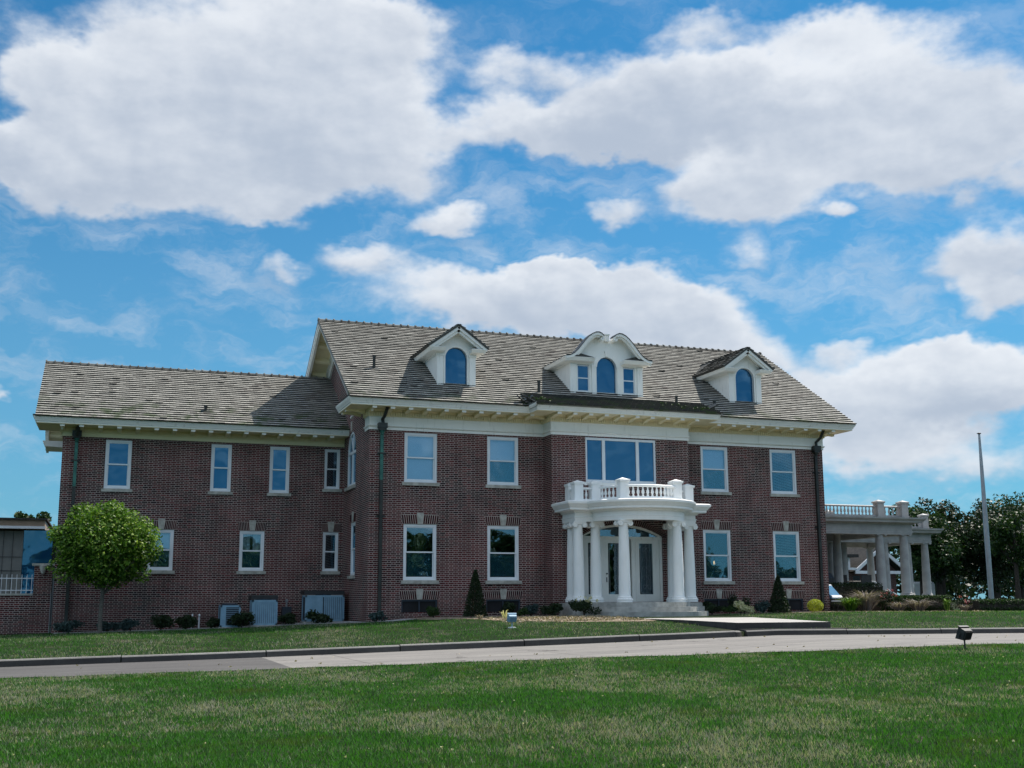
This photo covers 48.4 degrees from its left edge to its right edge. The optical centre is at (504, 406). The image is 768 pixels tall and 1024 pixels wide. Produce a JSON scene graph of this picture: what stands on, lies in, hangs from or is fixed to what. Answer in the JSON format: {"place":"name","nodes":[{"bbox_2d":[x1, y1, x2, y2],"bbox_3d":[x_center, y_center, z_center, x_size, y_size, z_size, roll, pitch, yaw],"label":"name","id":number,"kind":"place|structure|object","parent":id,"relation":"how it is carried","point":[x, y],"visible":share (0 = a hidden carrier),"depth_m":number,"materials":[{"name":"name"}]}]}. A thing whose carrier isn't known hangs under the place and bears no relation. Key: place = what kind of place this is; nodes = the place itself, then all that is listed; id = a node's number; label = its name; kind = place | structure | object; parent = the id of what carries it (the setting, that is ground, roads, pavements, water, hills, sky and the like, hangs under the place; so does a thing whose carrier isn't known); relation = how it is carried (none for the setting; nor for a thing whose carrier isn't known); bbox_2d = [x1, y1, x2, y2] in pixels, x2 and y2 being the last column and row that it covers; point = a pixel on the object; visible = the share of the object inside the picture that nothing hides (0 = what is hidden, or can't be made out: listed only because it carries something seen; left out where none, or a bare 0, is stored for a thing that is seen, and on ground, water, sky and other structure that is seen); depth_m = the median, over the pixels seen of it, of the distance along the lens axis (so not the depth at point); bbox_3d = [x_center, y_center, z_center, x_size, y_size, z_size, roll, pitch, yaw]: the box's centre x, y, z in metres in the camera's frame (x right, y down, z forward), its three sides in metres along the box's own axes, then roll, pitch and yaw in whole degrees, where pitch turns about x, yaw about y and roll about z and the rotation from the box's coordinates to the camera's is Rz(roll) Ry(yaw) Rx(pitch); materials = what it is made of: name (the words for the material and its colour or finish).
{"place":"outdoors","nodes":[
{"label":"outdoors","id":0,"kind":"place"},
{"bbox_2d":[0,657,290,677],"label":"road","id":1,"kind":"structure","parent":0,"point":[132,667],"depth_m":22.25,"materials":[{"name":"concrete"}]},
{"bbox_2d":[0,602,1023,767],"bbox_3d":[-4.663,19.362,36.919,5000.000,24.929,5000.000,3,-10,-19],"label":"ground","id":2,"kind":"structure","parent":0,"point":[576,634],"depth_m":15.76,"materials":[{"name":"green plant"}]},
{"bbox_2d":[0,563,54,634],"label":"garden wall","id":3,"kind":"structure","parent":2,"relation":"on","point":[24,614],"depth_m":40.27,"materials":[{"name":"brick"}]},
{"bbox_2d":[0,577,32,593],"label":"railing","id":4,"kind":"object","parent":3,"relation":"on","point":[1,578],"visible":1,"depth_m":40.38,"materials":[{"name":"white metal"}]},
{"bbox_2d":[40,565,46,573],"bbox_3d":[-16.376,5.789,40.459,0.260,0.300,0.260,-5,-11,25],"label":"wall lamp","id":5,"kind":"object","parent":3,"relation":"attached to","point":[42,569],"visible":0.96,"depth_m":40.37,"materials":[{"name":"glass"}]},
{"bbox_2d":[0,517,56,625],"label":"modern building","id":6,"kind":"structure","parent":2,"relation":"on","point":[25,544],"depth_m":52.38,"materials":[{"name":"brick"},{"name":"glass"}]},
{"bbox_2d":[20,530,52,595],"bbox_3d":[-21.628,7.783,52.608,1.250,4.100,0.060,3,-10,-19],"label":"window","id":7,"kind":"structure","parent":6,"relation":"in","point":[36,548],"depth_m":52.71,"materials":[{"name":"blue glass"}]},
{"bbox_2d":[13,511,56,530],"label":"shade tree","id":8,"kind":"object","parent":2,"relation":"on","point":[20,514],"visible":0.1,"depth_m":78.02,"materials":[{"name":"green plant"}]},
{"bbox_2d":[48,571,54,632],"bbox_3d":[-16.130,7.079,40.591,0.079,2.400,0.358,2,-10,-14],"label":"gate post","id":9,"kind":"object","parent":2,"relation":"on","point":[50,615],"visible":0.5,"depth_m":40.61,"materials":[{"name":"grey metal"}]},
{"bbox_2d":[45,499,163,633],"bbox_3d":[-13.418,5.453,38.203,3.547,4.661,3.477,-4,-10,19],"label":"tree","id":10,"kind":"object","parent":2,"relation":"on","point":[91,545],"visible":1,"depth_m":37.60,"materials":[{"name":"green plant"}]},
{"bbox_2d":[53,618,410,633],"bbox_3d":[-9.167,7.804,40.641,12.980,0.461,5.196,-1,-10,4],"label":"gravel strip","id":11,"kind":"object","parent":2,"relation":"on","point":[246,626],"visible":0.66,"depth_m":40.06,"materials":[{"name":"gravel"}]},
{"bbox_2d":[48,620,84,632],"bbox_3d":[-14.966,7.564,38.963,0.981,0.520,1.134,-5,-11,26],"label":"shrub","id":12,"kind":"object","parent":11,"relation":"on","point":[67,626],"visible":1,"depth_m":38.77,"materials":[{"name":"green plant"}]},
{"bbox_2d":[96,621,119,631],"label":"shrub","id":13,"kind":"object","parent":11,"relation":"on","point":[107,626],"visible":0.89,"depth_m":39.66,"materials":[{"name":"green plant"}]},
{"bbox_2d":[118,618,140,630],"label":"shrub","id":14,"kind":"object","parent":11,"relation":"on","point":[126,624],"visible":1,"depth_m":39.43,"materials":[{"name":"green plant"}]},
{"bbox_2d":[150,614,175,629],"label":"shrub","id":15,"kind":"object","parent":11,"relation":"on","point":[160,621],"visible":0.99,"depth_m":39.74,"materials":[{"name":"green plant"}]},
{"bbox_2d":[175,614,197,628],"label":"shrub","id":16,"kind":"object","parent":11,"relation":"on","point":[187,621],"visible":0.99,"depth_m":40.01,"materials":[{"name":"green plant"}]},
{"bbox_2d":[205,617,219,627],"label":"shrub","id":17,"kind":"object","parent":11,"relation":"on","point":[212,622],"visible":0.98,"depth_m":40.51,"materials":[{"name":"green plant"}]},
{"bbox_2d":[216,603,240,627],"bbox_3d":[-9.853,7.550,40.824,0.800,0.980,0.860,3,-10,-19],"label":"air conditioner","id":18,"kind":"object","parent":11,"relation":"on","point":[226,611],"visible":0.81,"depth_m":40.48,"materials":[{"name":"metal"}]},
{"bbox_2d":[226,611,254,627],"bbox_3d":[-9.272,7.543,40.178,0.986,0.657,0.887,3,-10,-19],"label":"shrub","id":19,"kind":"object","parent":11,"relation":"on","point":[238,619],"visible":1,"depth_m":40.05,"materials":[{"name":"green plant"}]},
{"bbox_2d":[247,595,277,626],"bbox_3d":[-8.754,7.465,41.335,1.000,1.200,1.060,3,-10,-19],"label":"air conditioner","id":20,"kind":"object","parent":11,"relation":"on","point":[263,608],"visible":0.88,"depth_m":40.92,"materials":[{"name":"metal"}]},
{"bbox_2d":[281,599,291,623],"bbox_3d":[-8.087,7.674,42.287,0.340,1.000,0.200,3,-10,-19],"label":"gas meter","id":21,"kind":"object","parent":11,"relation":"on","point":[285,610],"visible":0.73,"depth_m":42.22,"materials":[{"name":"grey metal"}]},
{"bbox_2d":[277,612,297,624],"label":"shrub","id":22,"kind":"object","parent":11,"relation":"on","point":[288,618],"visible":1,"depth_m":40.88,"materials":[{"name":"green plant"}]},
{"bbox_2d":[304,609,332,622],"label":"shrub","id":23,"kind":"object","parent":11,"relation":"on","point":[313,616],"visible":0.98,"depth_m":40.56,"materials":[{"name":"green plant"}]},
{"bbox_2d":[300,591,344,623],"bbox_3d":[-6.689,7.418,41.913,1.530,1.250,1.060,3,-10,-19],"label":"air conditioner","id":24,"kind":"object","parent":11,"relation":"on","point":[330,603],"visible":0.85,"depth_m":41.54,"materials":[{"name":"metal"}]},
{"bbox_2d":[368,610,387,621],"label":"shrub","id":25,"kind":"object","parent":11,"relation":"on","point":[378,615],"visible":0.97,"depth_m":38.39,"materials":[{"name":"green plant"}]},
{"bbox_2d":[0,630,741,666],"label":"kerb","id":26,"kind":"structure","parent":2,"relation":"on","point":[327,651],"depth_m":25.98,"materials":[{"name":"concrete"}]},
{"bbox_2d":[33,318,943,632],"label":"brick house","id":27,"kind":"structure","parent":2,"relation":"on","point":[395,472],"depth_m":42.29,"materials":[{"name":"brick"}]},
{"bbox_2d":[101,440,131,491],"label":"window","id":28,"kind":"structure","parent":27,"relation":"in","point":[118,453],"depth_m":41.49,"materials":[{"name":"plastic"}]},
{"bbox_2d":[144,529,174,573],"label":"window","id":29,"kind":"structure","parent":27,"relation":"in","point":[164,565],"depth_m":41.57,"materials":[{"name":"plastic"}]},
{"bbox_2d":[208,444,232,494],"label":"window","id":30,"kind":"structure","parent":27,"relation":"in","point":[221,455],"depth_m":42.68,"materials":[{"name":"glass"}]},
{"bbox_2d":[236,531,265,573],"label":"window","id":31,"kind":"structure","parent":27,"relation":"in","point":[250,561],"depth_m":42.60,"materials":[{"name":"plastic"}]},
{"bbox_2d":[267,446,290,496],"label":"window","id":32,"kind":"structure","parent":27,"relation":"in","point":[279,456],"depth_m":43.39,"materials":[{"name":"plastic"}]},
{"bbox_2d":[320,532,339,573],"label":"window","id":33,"kind":"structure","parent":27,"relation":"in","point":[334,570],"depth_m":43.50,"materials":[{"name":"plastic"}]},
{"bbox_2d":[322,449,341,491],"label":"window","id":34,"kind":"structure","parent":27,"relation":"in","point":[326,488],"depth_m":44.02,"materials":[{"name":"plastic"}]},
{"bbox_2d":[344,421,355,491],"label":"window","id":35,"kind":"structure","parent":27,"relation":"in","point":[351,484],"depth_m":43.03,"materials":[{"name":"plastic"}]},
{"bbox_2d":[347,522,355,578],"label":"window","id":36,"kind":"structure","parent":27,"relation":"in","point":[352,565],"depth_m":42.09,"materials":[{"name":"plastic"}]},
{"bbox_2d":[401,600,436,611],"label":"window","id":37,"kind":"structure","parent":27,"relation":"in","point":[406,605],"depth_m":39.70,"materials":[{"name":"black glass"}]},
{"bbox_2d":[401,524,438,583],"bbox_3d":[-2.969,5.187,40.003,1.360,2.072,0.233,3,-10,-19],"label":"window","id":38,"kind":"structure","parent":27,"relation":"in","point":[419,567],"depth_m":40.02,"materials":[{"name":"plastic"}]},
{"bbox_2d":[402,433,439,485],"bbox_3d":[-2.982,1.899,40.571,1.360,1.887,0.245,3,-10,-19],"label":"window","id":39,"kind":"structure","parent":27,"relation":"in","point":[420,449],"depth_m":40.66,"materials":[{"name":"plastic"}]},
{"bbox_2d":[485,436,520,488],"bbox_3d":[-0.060,2.061,41.578,1.360,1.887,0.245,3,-10,-19],"label":"window","id":40,"kind":"structure","parent":27,"relation":"in","point":[502,452],"depth_m":41.67,"materials":[{"name":"glass"}]},
{"bbox_2d":[486,599,519,611],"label":"window","id":41,"kind":"structure","parent":27,"relation":"in","point":[492,605],"depth_m":40.69,"materials":[{"name":"black glass"}]},
{"bbox_2d":[485,526,521,583],"bbox_3d":[-0.047,5.349,41.010,1.360,2.072,0.233,3,-10,-19],"label":"window","id":42,"kind":"structure","parent":27,"relation":"in","point":[502,567],"depth_m":41.03,"materials":[{"name":"plastic"}]},
{"bbox_2d":[584,539,589,599],"bbox_3d":[3.168,5.951,41.311,0.590,2.265,0.061,3,-10,-19],"label":"side door","id":43,"kind":"structure","parent":27,"relation":"in","point":[586,541],"depth_m":41.25,"materials":[{"name":"white paint"}]},
{"bbox_2d":[605,539,629,601],"bbox_3d":[4.150,6.001,41.620,1.000,2.265,0.115,3,-10,-19],"label":"door","id":44,"kind":"structure","parent":27,"relation":"in","point":[609,597],"depth_m":41.53,"materials":[{"name":"white paint"}]},
{"bbox_2d":[584,437,658,487],"bbox_3d":[4.325,2.092,42.278,3.020,1.782,0.220,3,-10,-19],"label":"window","id":45,"kind":"structure","parent":27,"relation":"in","point":[608,460],"depth_m":42.31,"materials":[{"name":"glass"}]},
{"bbox_2d":[637,540,659,601],"bbox_3d":[5.312,6.070,42.049,0.910,2.265,0.061,3,-10,-19],"label":"side door","id":46,"kind":"structure","parent":27,"relation":"in","point":[655,597],"depth_m":42.05,"materials":[{"name":"white paint"}]},
{"bbox_2d":[700,446,731,494],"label":"window","id":47,"kind":"structure","parent":27,"relation":"in","point":[714,460],"depth_m":44.52,"materials":[{"name":"glass"}]},
{"bbox_2d":[703,530,734,583],"bbox_3d":[8.206,5.807,43.851,1.360,2.072,0.233,3,-10,-19],"label":"window","id":48,"kind":"structure","parent":27,"relation":"in","point":[717,568],"depth_m":43.89,"materials":[{"name":"plastic"}]},
{"bbox_2d":[704,599,733,606],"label":"window","id":49,"kind":"structure","parent":27,"relation":"in","point":[721,602],"depth_m":43.61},
{"bbox_2d":[769,449,799,496],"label":"window","id":50,"kind":"structure","parent":27,"relation":"in","point":[793,493],"depth_m":45.43,"materials":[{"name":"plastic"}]},
{"bbox_2d":[773,531,803,583],"bbox_3d":[11.128,5.969,44.857,1.360,2.072,0.233,3,-10,-19],"label":"window","id":51,"kind":"structure","parent":27,"relation":"in","point":[788,569],"depth_m":44.91,"materials":[{"name":"plastic"}]},
{"bbox_2d":[776,599,802,609],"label":"window","id":52,"kind":"structure","parent":27,"relation":"in","point":[795,604],"depth_m":44.70,"materials":[{"name":"black glass"}]},
{"bbox_2d":[507,613,516,626],"bbox_3d":[0.217,5.867,31.072,0.274,0.450,0.208,3,-10,-19],"label":"floodlight","id":53,"kind":"object","parent":2,"relation":"on","point":[511,617],"visible":0.97,"depth_m":31.04,"materials":[{"name":"paint"}]},
{"bbox_2d":[411,615,655,621],"bbox_3d":[0.650,6.838,36.654,5.950,0.089,7.906,3,-10,-19],"label":"planting bed","id":54,"kind":"object","parent":2,"relation":"on","point":[445,618],"visible":0.44,"depth_m":35.31,"materials":[{"name":"brown soil"}]},
{"bbox_2d":[425,606,440,617],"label":"shrub","id":55,"kind":"object","parent":54,"relation":"on","point":[432,611],"visible":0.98,"depth_m":38.31,"materials":[{"name":"green plant"}]},
{"bbox_2d":[462,569,487,616],"bbox_3d":[-0.999,6.392,38.840,0.892,1.686,0.913,3,-10,-19],"label":"conical evergreen","id":56,"kind":"object","parent":54,"relation":"on","point":[475,595],"visible":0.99,"depth_m":38.70,"materials":[{"name":"green plant"}]},
{"bbox_2d":[500,602,516,613],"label":"shrub","id":57,"kind":"object","parent":54,"relation":"on","point":[509,607],"visible":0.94,"depth_m":39.35,"materials":[{"name":"green plant"}]},
{"bbox_2d":[516,607,529,615],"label":"shrub","id":58,"kind":"object","parent":54,"relation":"on","point":[524,611],"visible":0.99,"depth_m":38.78,"materials":[{"name":"green plant"}]},
{"bbox_2d":[525,603,539,615],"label":"shrub","id":59,"kind":"object","parent":54,"relation":"on","point":[533,609],"visible":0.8,"depth_m":39.57,"materials":[{"name":"green plant"}]},
{"bbox_2d":[540,603,563,615],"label":"shrub","id":60,"kind":"object","parent":54,"relation":"on","point":[554,608],"visible":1,"depth_m":39.45,"materials":[{"name":"green plant"}]},
{"bbox_2d":[473,615,646,622],"bbox_3d":[1.639,6.651,35.648,4.810,0.213,4.415,3,-10,-19],"label":"straw","id":61,"kind":"object","parent":54,"relation":"on","point":[575,617],"visible":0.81,"depth_m":35.08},
{"bbox_2d":[568,596,601,615],"bbox_3d":[2.688,6.770,38.385,1.095,0.747,1.061,3,-10,-19],"label":"flowering shrub","id":62,"kind":"object","parent":54,"relation":"on","point":[585,606],"visible":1,"depth_m":38.13,"materials":[{"name":"green plant"}]},
{"bbox_2d":[737,628,848,630],"bbox_3d":[7.649,6.096,30.089,3.180,0.438,0.390,3,-10,-19],"label":"path step","id":63,"kind":"object","parent":2,"relation":"on","point":[791,628],"visible":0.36,"depth_m":30.14,"materials":[{"name":"grey concrete"}]},
{"bbox_2d":[708,611,945,614],"bbox_3d":[12.458,7.891,43.563,10.850,0.075,5.515,3,-10,-19],"label":"planting bed","id":64,"kind":"object","parent":2,"relation":"on","point":[766,612],"visible":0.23,"depth_m":42.85,"materials":[{"name":"brown soil"}]},
{"bbox_2d":[702,601,725,613],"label":"shrub","id":65,"kind":"object","parent":64,"relation":"on","point":[711,607],"visible":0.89,"depth_m":42.00,"materials":[{"name":"green plant"}]},
{"bbox_2d":[721,606,736,614],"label":"shrub","id":66,"kind":"object","parent":64,"relation":"on","point":[730,609],"visible":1,"depth_m":41.40,"materials":[{"name":"green plant"}]},
{"bbox_2d":[727,594,750,613],"bbox_3d":[8.805,7.441,42.731,0.823,0.791,0.700,3,-10,-19],"label":"shrub","id":67,"kind":"object","parent":64,"relation":"on","point":[735,598],"visible":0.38,"depth_m":42.72,"materials":[{"name":"green plant"}]},
{"bbox_2d":[733,600,754,613],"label":"flowering shrub","id":68,"kind":"object","parent":64,"relation":"on","point":[740,606],"visible":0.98,"depth_m":41.38,"materials":[{"name":"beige plant"}]},
{"bbox_2d":[753,600,770,612],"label":"shrub","id":69,"kind":"object","parent":64,"relation":"on","point":[762,606],"visible":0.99,"depth_m":42.44,"materials":[{"name":"green plant"}]},
{"bbox_2d":[767,575,790,612],"bbox_3d":[10.289,7.066,42.714,0.920,1.476,0.900,3,-10,-19],"label":"conical evergreen","id":70,"kind":"object","parent":64,"relation":"on","point":[781,599],"visible":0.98,"depth_m":42.57,"materials":[{"name":"green plant"}]},
{"bbox_2d":[807,599,823,611],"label":"round shrub","id":71,"kind":"object","parent":64,"relation":"on","point":[817,605],"visible":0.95,"depth_m":43.05,"materials":[{"name":"yellow plant"}]},
{"bbox_2d":[829,584,843,610],"bbox_3d":[13.241,7.616,45.300,0.620,1.070,1.130,7,-12,-36],"label":"lounge chair","id":72,"kind":"object","parent":64,"relation":"on","point":[833,593],"visible":0.48,"depth_m":45.39,"materials":[{"name":"white plastic"}]},
{"bbox_2d":[829,582,882,610],"bbox_3d":[14.277,7.833,46.785,2.752,1.257,0.924,3,-10,-19],"label":"hedge","id":73,"kind":"object","parent":64,"relation":"on","point":[846,588],"visible":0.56,"depth_m":46.45,"materials":[{"name":"green plant"}]},
{"bbox_2d":[876,589,900,609],"bbox_3d":[14.844,7.559,44.231,0.853,0.932,0.842,3,-10,-19],"label":"rose bush","id":74,"kind":"object","parent":64,"relation":"on","point":[887,595],"visible":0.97,"depth_m":44.19,"materials":[{"name":"green plant"}]},
{"bbox_2d":[811,610,986,612],"bbox_3d":[14.975,7.684,42.620,6.980,0.136,1.394,1,-10,-8],"label":"straw","id":75,"kind":"object","parent":64,"relation":"on","point":[901,611],"visible":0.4,"depth_m":42.52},
{"bbox_2d":[872,595,953,610],"bbox_3d":[16.298,7.856,45.323,3.122,0.736,1.798,-1,-10,7],"label":"hedge","id":76,"kind":"object","parent":64,"relation":"on","point":[935,601],"visible":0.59,"depth_m":44.84,"materials":[{"name":"green plant"}]},
{"bbox_2d":[952,596,972,608],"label":"rose bush","id":77,"kind":"object","parent":64,"relation":"on","point":[966,601],"visible":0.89,"depth_m":43.58,"materials":[{"name":"green plant"}]},
{"bbox_2d":[853,576,859,582],"bbox_3d":[16.904,8.519,53.833,0.550,1.000,0.567,2,-10,-15],"label":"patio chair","id":78,"kind":"object","parent":2,"relation":"on","point":[856,578],"visible":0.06,"depth_m":53.80,"materials":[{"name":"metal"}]},
{"bbox_2d":[744,627,1023,636],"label":"kerb","id":79,"kind":"structure","parent":2,"relation":"on","point":[748,633],"depth_m":30.50,"materials":[{"name":"concrete"}]},
{"bbox_2d":[914,582,934,595],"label":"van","id":80,"kind":"object","parent":2,"relation":"on","point":[917,588],"visible":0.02,"depth_m":111.16,"materials":[{"name":"metal"}]},
{"bbox_2d":[888,504,969,594],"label":"shade tree","id":81,"kind":"object","parent":2,"relation":"on","point":[945,549],"visible":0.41,"depth_m":101.83,"materials":[{"name":"green plant"}]},
{"bbox_2d":[911,497,990,594],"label":"shade tree","id":82,"kind":"object","parent":2,"relation":"on","point":[963,526],"visible":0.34,"depth_m":106.73,"materials":[{"name":"green plant"}]},
{"bbox_2d":[888,548,1023,601],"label":"distant trees","id":83,"kind":"object","parent":2,"relation":"on","point":[955,586],"visible":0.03,"depth_m":155.80,"materials":[{"name":"green plant"}]},
{"bbox_2d":[955,625,972,648],"bbox_3d":[8.886,4.480,21.965,0.304,0.494,0.231,6,-11,-31],"label":"floodlight","id":84,"kind":"object","parent":2,"relation":"on","point":[964,633],"visible":0.95,"depth_m":21.93,"materials":[{"name":"metal"}]},
{"bbox_2d":[976,433,993,598],"bbox_3d":[25.649,6.074,60.679,0.380,9.440,0.380,3,-10,-19],"label":"flagpole","id":85,"kind":"object","parent":2,"relation":"on","point":[987,553],"visible":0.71,"depth_m":60.51,"materials":[{"name":"grey metal"}]},
{"bbox_2d":[962,498,1023,598],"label":"shade tree","id":86,"kind":"object","parent":2,"relation":"on","point":[999,565],"visible":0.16,"depth_m":108.22,"materials":[{"name":"green plant"}]},
{"bbox_2d":[967,598,1023,610],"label":"hedge","id":87,"kind":"object","parent":2,"relation":"on","point":[1003,604],"visible":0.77,"depth_m":45.46,"materials":[{"name":"green plant"}]},
{"bbox_2d":[975,491,1023,598],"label":"shade tree","id":88,"kind":"object","parent":2,"relation":"on","point":[1006,504],"visible":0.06,"depth_m":114.98,"materials":[{"name":"green plant"}]},
{"bbox_2d":[981,511,1023,598],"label":"shade tree","id":89,"kind":"object","parent":2,"relation":"on","point":[1005,528],"visible":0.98,"depth_m":80.71,"materials":[{"name":"green plant"}]},
{"bbox_2d":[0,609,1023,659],"bbox_3d":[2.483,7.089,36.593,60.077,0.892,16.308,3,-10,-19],"label":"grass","id":90,"kind":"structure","parent":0,"point":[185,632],"depth_m":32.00,"materials":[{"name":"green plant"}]},
{"bbox_2d":[0,0,1023,599],"label":"sky","id":91,"kind":"structure","parent":0,"point":[832,191],"materials":[{"name":"blue"}]},
{"bbox_2d":[262,633,1023,667],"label":"driveway","id":92,"kind":"structure","parent":0,"point":[741,645],"depth_m":24.70,"materials":[{"name":"concrete"}]},
{"bbox_2d":[639,617,824,629],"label":"path","id":93,"kind":"structure","parent":0,"point":[726,623],"depth_m":32.13,"materials":[{"name":"concrete"}]},
{"bbox_2d":[734,622,830,629],"bbox_3d":[7.429,6.054,30.287,2.850,0.588,0.170,3,-10,-19],"label":"path riser","id":94,"kind":"object","parent":93,"relation":"on","point":[780,625],"visible":0.36,"depth_m":30.20,"materials":[{"name":"grey concrete"}]},
{"bbox_2d":[828,573,833,582],"bbox_3d":[13.623,7.688,49.053,1.000,1.050,0.600,3,-10,-19],"label":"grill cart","id":95,"kind":"object","parent":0,"point":[831,577],"visible":0.04,"depth_m":48.95,"materials":[{"name":"metal"}]},
{"bbox_2d":[837,596,865,610],"bbox_3d":[13.144,7.497,43.218,1.492,0.606,1.443,-5,-11,25],"label":"bush","id":96,"kind":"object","parent":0,"point":[850,604],"depth_m":43.02,"materials":[{"name":"green plant"}]},
{"bbox_2d":[855,575,871,586],"bbox_3d":[16.398,8.204,51.983,0.567,1.000,0.550,3,-10,-17],"label":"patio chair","id":97,"kind":"object","parent":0,"point":[866,578],"visible":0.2,"depth_m":51.77,"materials":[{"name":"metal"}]},
{"bbox_2d":[827,547,900,594],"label":"gabled house","id":98,"kind":"structure","parent":0,"point":[857,561],"depth_m":77.31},
{"bbox_2d":[847,591,890,611],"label":"ornamental grass","id":99,"kind":"object","parent":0,"point":[869,599],"depth_m":43.55,"materials":[{"name":"beige plant"}]},
{"bbox_2d":[887,601,912,610],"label":"ornamental grass","id":100,"kind":"object","parent":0,"point":[898,606],"depth_m":43.08,"materials":[{"name":"beige plant"}]},
{"bbox_2d":[899,598,941,611],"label":"ornamental grass","id":101,"kind":"object","parent":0,"point":[921,605],"depth_m":43.20,"materials":[{"name":"beige plant"}]},
{"bbox_2d":[941,598,950,610],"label":"ornamental grass","id":102,"kind":"object","parent":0,"point":[947,603],"depth_m":43.28,"materials":[{"name":"green plant"}]},
{"bbox_2d":[958,604,968,611],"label":"ornamental grass","id":103,"kind":"object","parent":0,"point":[965,608],"depth_m":43.11,"materials":[{"name":"beige plant"}]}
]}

